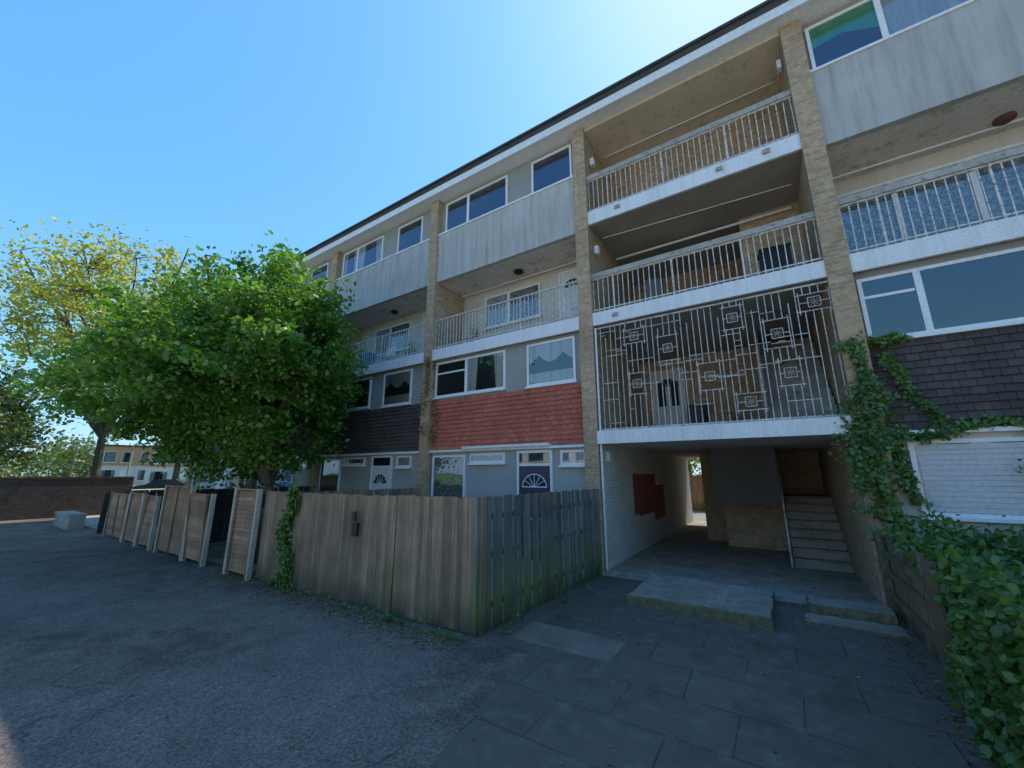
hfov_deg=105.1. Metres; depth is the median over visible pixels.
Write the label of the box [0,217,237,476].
tall tree
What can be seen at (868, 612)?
concrete step
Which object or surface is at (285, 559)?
fence ivy
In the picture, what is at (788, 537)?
stair handrail
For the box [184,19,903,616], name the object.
brick piers
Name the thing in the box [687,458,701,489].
hedge
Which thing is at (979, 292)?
bay windows
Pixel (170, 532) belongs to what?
panel fence
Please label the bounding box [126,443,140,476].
street lamp
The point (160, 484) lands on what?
parked car
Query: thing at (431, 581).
wooden fence
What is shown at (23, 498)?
brick wall
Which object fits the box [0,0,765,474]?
sky
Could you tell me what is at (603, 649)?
paving cover slab
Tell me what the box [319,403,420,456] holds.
slate bay hung tiles
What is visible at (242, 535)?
panel fence
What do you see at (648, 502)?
passage walls
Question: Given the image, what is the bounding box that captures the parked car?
[132,479,184,494]
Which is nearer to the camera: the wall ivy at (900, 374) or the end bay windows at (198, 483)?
the wall ivy at (900, 374)
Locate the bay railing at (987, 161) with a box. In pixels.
[837,145,1023,253]
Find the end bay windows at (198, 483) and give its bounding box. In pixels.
[191,461,234,488]
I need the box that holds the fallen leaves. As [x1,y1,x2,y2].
[0,550,1009,767]
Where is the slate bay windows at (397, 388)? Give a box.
[317,216,425,494]
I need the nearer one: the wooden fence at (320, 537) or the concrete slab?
the concrete slab
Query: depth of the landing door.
11.18 m
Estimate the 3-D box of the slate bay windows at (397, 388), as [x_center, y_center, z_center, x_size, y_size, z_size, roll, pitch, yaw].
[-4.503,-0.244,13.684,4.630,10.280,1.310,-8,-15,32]
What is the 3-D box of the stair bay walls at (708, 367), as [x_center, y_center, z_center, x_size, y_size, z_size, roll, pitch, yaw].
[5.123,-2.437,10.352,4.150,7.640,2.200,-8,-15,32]
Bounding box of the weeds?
[234,573,603,642]
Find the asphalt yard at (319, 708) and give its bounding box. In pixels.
[0,518,530,767]
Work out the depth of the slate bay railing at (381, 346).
12.72 m
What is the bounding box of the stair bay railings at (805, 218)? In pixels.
[586,89,822,312]
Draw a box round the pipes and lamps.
[391,59,1023,569]
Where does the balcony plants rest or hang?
attached to the balcony clutter
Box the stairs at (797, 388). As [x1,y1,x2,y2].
[753,331,839,420]
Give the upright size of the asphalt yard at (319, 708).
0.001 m
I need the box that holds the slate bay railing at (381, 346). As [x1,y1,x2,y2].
[345,324,424,365]
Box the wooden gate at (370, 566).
[345,494,397,613]
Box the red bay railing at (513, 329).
[434,281,578,348]
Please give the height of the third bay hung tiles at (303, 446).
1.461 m
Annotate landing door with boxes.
[651,362,688,426]
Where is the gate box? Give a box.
[351,512,358,536]
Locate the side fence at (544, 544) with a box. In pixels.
[470,488,601,637]
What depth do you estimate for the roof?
9.66 m
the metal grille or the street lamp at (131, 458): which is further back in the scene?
the street lamp at (131, 458)
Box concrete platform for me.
[627,574,775,630]
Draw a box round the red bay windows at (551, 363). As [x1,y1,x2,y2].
[431,144,584,560]
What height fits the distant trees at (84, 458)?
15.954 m
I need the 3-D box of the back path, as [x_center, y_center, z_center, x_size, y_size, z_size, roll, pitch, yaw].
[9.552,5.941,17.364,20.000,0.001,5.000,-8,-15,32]
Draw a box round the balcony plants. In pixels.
[405,323,482,351]
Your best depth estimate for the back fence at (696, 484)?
20.86 m
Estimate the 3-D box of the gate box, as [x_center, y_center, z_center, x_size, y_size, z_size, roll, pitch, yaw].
[-2.446,2.172,6.087,0.120,0.360,0.060,-8,-15,32]
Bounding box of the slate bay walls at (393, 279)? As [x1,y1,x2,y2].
[321,210,430,494]
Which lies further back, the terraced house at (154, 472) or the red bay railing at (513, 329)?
the terraced house at (154, 472)
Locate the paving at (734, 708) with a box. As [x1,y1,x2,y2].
[428,574,999,767]
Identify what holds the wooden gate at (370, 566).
attached to the wooden fence at (320, 537)
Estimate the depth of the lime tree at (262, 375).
8.96 m
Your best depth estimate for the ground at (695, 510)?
21.23 m
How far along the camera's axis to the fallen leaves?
4.89 m
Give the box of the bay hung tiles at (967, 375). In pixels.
[868,324,1023,432]
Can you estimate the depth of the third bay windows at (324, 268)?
15.97 m
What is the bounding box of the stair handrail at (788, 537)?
[776,459,793,566]
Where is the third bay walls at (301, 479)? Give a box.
[259,258,332,503]
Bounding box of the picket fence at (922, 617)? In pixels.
[874,533,957,689]
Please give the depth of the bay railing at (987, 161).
6.05 m
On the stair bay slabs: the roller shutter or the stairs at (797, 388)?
the stairs at (797, 388)
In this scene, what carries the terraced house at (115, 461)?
on the ground at (695, 510)
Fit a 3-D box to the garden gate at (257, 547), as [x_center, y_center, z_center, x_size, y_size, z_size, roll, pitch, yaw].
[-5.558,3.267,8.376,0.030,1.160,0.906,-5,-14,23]
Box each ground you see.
[10,475,704,511]
[84,515,583,633]
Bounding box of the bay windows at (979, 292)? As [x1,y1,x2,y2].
[804,0,1023,523]
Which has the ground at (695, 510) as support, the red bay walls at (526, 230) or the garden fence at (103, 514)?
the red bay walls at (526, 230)
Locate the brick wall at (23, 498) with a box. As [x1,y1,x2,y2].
[0,476,134,520]
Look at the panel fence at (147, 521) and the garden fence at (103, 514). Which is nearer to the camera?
the panel fence at (147, 521)
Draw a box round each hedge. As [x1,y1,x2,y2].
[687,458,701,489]
[880,507,1023,767]
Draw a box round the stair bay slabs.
[584,32,859,457]
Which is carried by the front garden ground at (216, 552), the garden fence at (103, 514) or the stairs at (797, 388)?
the garden fence at (103, 514)
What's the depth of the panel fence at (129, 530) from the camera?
11.22 m
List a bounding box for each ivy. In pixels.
[273,480,300,589]
[822,331,929,591]
[867,331,1023,510]
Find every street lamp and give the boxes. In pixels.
[68,440,85,476]
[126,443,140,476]
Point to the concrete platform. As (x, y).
(751, 607)
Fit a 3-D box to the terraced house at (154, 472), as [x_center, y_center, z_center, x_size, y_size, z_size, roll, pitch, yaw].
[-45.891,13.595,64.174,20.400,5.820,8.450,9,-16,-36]
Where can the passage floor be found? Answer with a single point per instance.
(690, 550)
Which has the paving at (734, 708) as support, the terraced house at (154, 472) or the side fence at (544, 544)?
the side fence at (544, 544)
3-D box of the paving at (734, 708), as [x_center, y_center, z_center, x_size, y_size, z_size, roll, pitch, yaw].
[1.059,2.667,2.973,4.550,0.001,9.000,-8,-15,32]
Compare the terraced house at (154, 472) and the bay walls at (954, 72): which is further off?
the terraced house at (154, 472)
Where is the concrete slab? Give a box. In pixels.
[804,613,911,639]
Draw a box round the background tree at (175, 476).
[116,390,181,478]
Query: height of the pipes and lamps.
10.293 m
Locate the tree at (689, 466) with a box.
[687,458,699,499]
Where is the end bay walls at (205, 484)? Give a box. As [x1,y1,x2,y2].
[202,306,247,488]
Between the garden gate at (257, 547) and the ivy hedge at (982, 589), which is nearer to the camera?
the ivy hedge at (982, 589)
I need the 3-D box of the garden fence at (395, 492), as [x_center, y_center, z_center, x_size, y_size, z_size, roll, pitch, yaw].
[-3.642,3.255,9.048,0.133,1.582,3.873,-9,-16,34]
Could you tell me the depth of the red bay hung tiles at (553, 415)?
9.65 m
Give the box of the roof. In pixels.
[241,0,854,286]
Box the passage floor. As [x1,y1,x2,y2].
[604,520,879,604]
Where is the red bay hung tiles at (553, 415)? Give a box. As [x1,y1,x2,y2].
[429,382,583,452]
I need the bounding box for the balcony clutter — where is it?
[360,242,793,424]
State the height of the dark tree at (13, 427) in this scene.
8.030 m
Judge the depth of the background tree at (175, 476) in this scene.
35.93 m
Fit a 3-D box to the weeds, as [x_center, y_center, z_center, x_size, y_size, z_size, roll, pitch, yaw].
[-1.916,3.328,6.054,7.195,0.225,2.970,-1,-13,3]
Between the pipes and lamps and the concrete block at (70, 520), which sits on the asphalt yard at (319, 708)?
the concrete block at (70, 520)
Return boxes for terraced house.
[100,444,149,484]
[143,445,187,484]
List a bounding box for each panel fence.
[102,492,129,541]
[120,492,146,545]
[133,495,162,550]
[153,485,196,560]
[180,493,216,566]
[222,488,262,580]
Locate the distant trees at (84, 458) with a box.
[0,420,134,476]
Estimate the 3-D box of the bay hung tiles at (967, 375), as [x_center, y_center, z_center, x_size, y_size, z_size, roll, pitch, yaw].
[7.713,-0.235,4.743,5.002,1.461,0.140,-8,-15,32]
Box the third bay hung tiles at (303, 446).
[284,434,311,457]
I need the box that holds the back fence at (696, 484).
[689,476,704,510]
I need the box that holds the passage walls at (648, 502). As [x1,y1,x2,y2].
[600,434,886,605]
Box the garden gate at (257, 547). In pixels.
[253,508,264,564]
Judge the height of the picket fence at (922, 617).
1.131 m
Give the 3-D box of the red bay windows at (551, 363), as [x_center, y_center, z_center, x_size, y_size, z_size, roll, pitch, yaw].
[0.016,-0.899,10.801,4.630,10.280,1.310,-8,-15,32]
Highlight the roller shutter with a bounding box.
[915,442,1023,514]
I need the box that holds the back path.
[692,511,705,520]
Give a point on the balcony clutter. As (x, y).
(774, 256)
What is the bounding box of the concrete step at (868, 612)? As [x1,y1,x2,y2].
[806,595,898,625]
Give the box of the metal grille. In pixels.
[596,281,852,430]
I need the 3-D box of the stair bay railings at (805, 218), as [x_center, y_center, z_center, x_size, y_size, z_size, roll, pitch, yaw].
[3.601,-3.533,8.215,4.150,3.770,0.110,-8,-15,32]
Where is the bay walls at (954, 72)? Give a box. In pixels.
[801,0,1023,549]
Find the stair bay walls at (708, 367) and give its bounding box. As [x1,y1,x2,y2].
[608,104,808,427]
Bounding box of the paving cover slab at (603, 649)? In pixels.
[509,621,625,662]
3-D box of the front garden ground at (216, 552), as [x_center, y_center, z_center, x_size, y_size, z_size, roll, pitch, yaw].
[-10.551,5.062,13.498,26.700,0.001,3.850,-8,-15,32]
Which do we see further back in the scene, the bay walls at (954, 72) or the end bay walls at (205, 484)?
the end bay walls at (205, 484)
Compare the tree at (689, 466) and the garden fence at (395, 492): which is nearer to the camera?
the garden fence at (395, 492)
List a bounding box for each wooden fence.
[256,490,357,603]
[390,495,486,637]
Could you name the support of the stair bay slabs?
on the passage walls at (648, 502)
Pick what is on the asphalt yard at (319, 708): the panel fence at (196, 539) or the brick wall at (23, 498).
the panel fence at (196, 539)
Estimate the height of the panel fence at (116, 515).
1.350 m
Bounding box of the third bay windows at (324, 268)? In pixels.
[244,262,329,490]
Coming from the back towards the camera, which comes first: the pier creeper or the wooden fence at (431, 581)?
the pier creeper
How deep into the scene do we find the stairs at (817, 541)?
8.57 m
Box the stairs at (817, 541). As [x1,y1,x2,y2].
[783,493,854,572]
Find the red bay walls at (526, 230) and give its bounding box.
[430,140,588,569]
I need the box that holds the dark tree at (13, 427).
[0,363,67,471]
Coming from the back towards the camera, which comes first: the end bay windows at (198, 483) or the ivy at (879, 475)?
the end bay windows at (198, 483)
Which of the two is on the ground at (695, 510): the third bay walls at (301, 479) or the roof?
the third bay walls at (301, 479)
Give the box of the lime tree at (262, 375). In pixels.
[1,230,372,507]
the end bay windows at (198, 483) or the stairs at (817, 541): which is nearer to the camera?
the stairs at (817, 541)
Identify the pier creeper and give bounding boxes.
[419,357,437,445]
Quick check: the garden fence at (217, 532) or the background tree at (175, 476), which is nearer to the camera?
the garden fence at (217, 532)
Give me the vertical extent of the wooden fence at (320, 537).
1.631 m
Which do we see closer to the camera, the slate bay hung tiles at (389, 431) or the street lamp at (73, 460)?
the slate bay hung tiles at (389, 431)
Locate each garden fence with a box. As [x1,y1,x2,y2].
[96,489,233,533]
[196,486,309,542]
[305,488,419,495]
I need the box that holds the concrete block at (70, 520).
[53,510,88,529]
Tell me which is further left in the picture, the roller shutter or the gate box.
the gate box

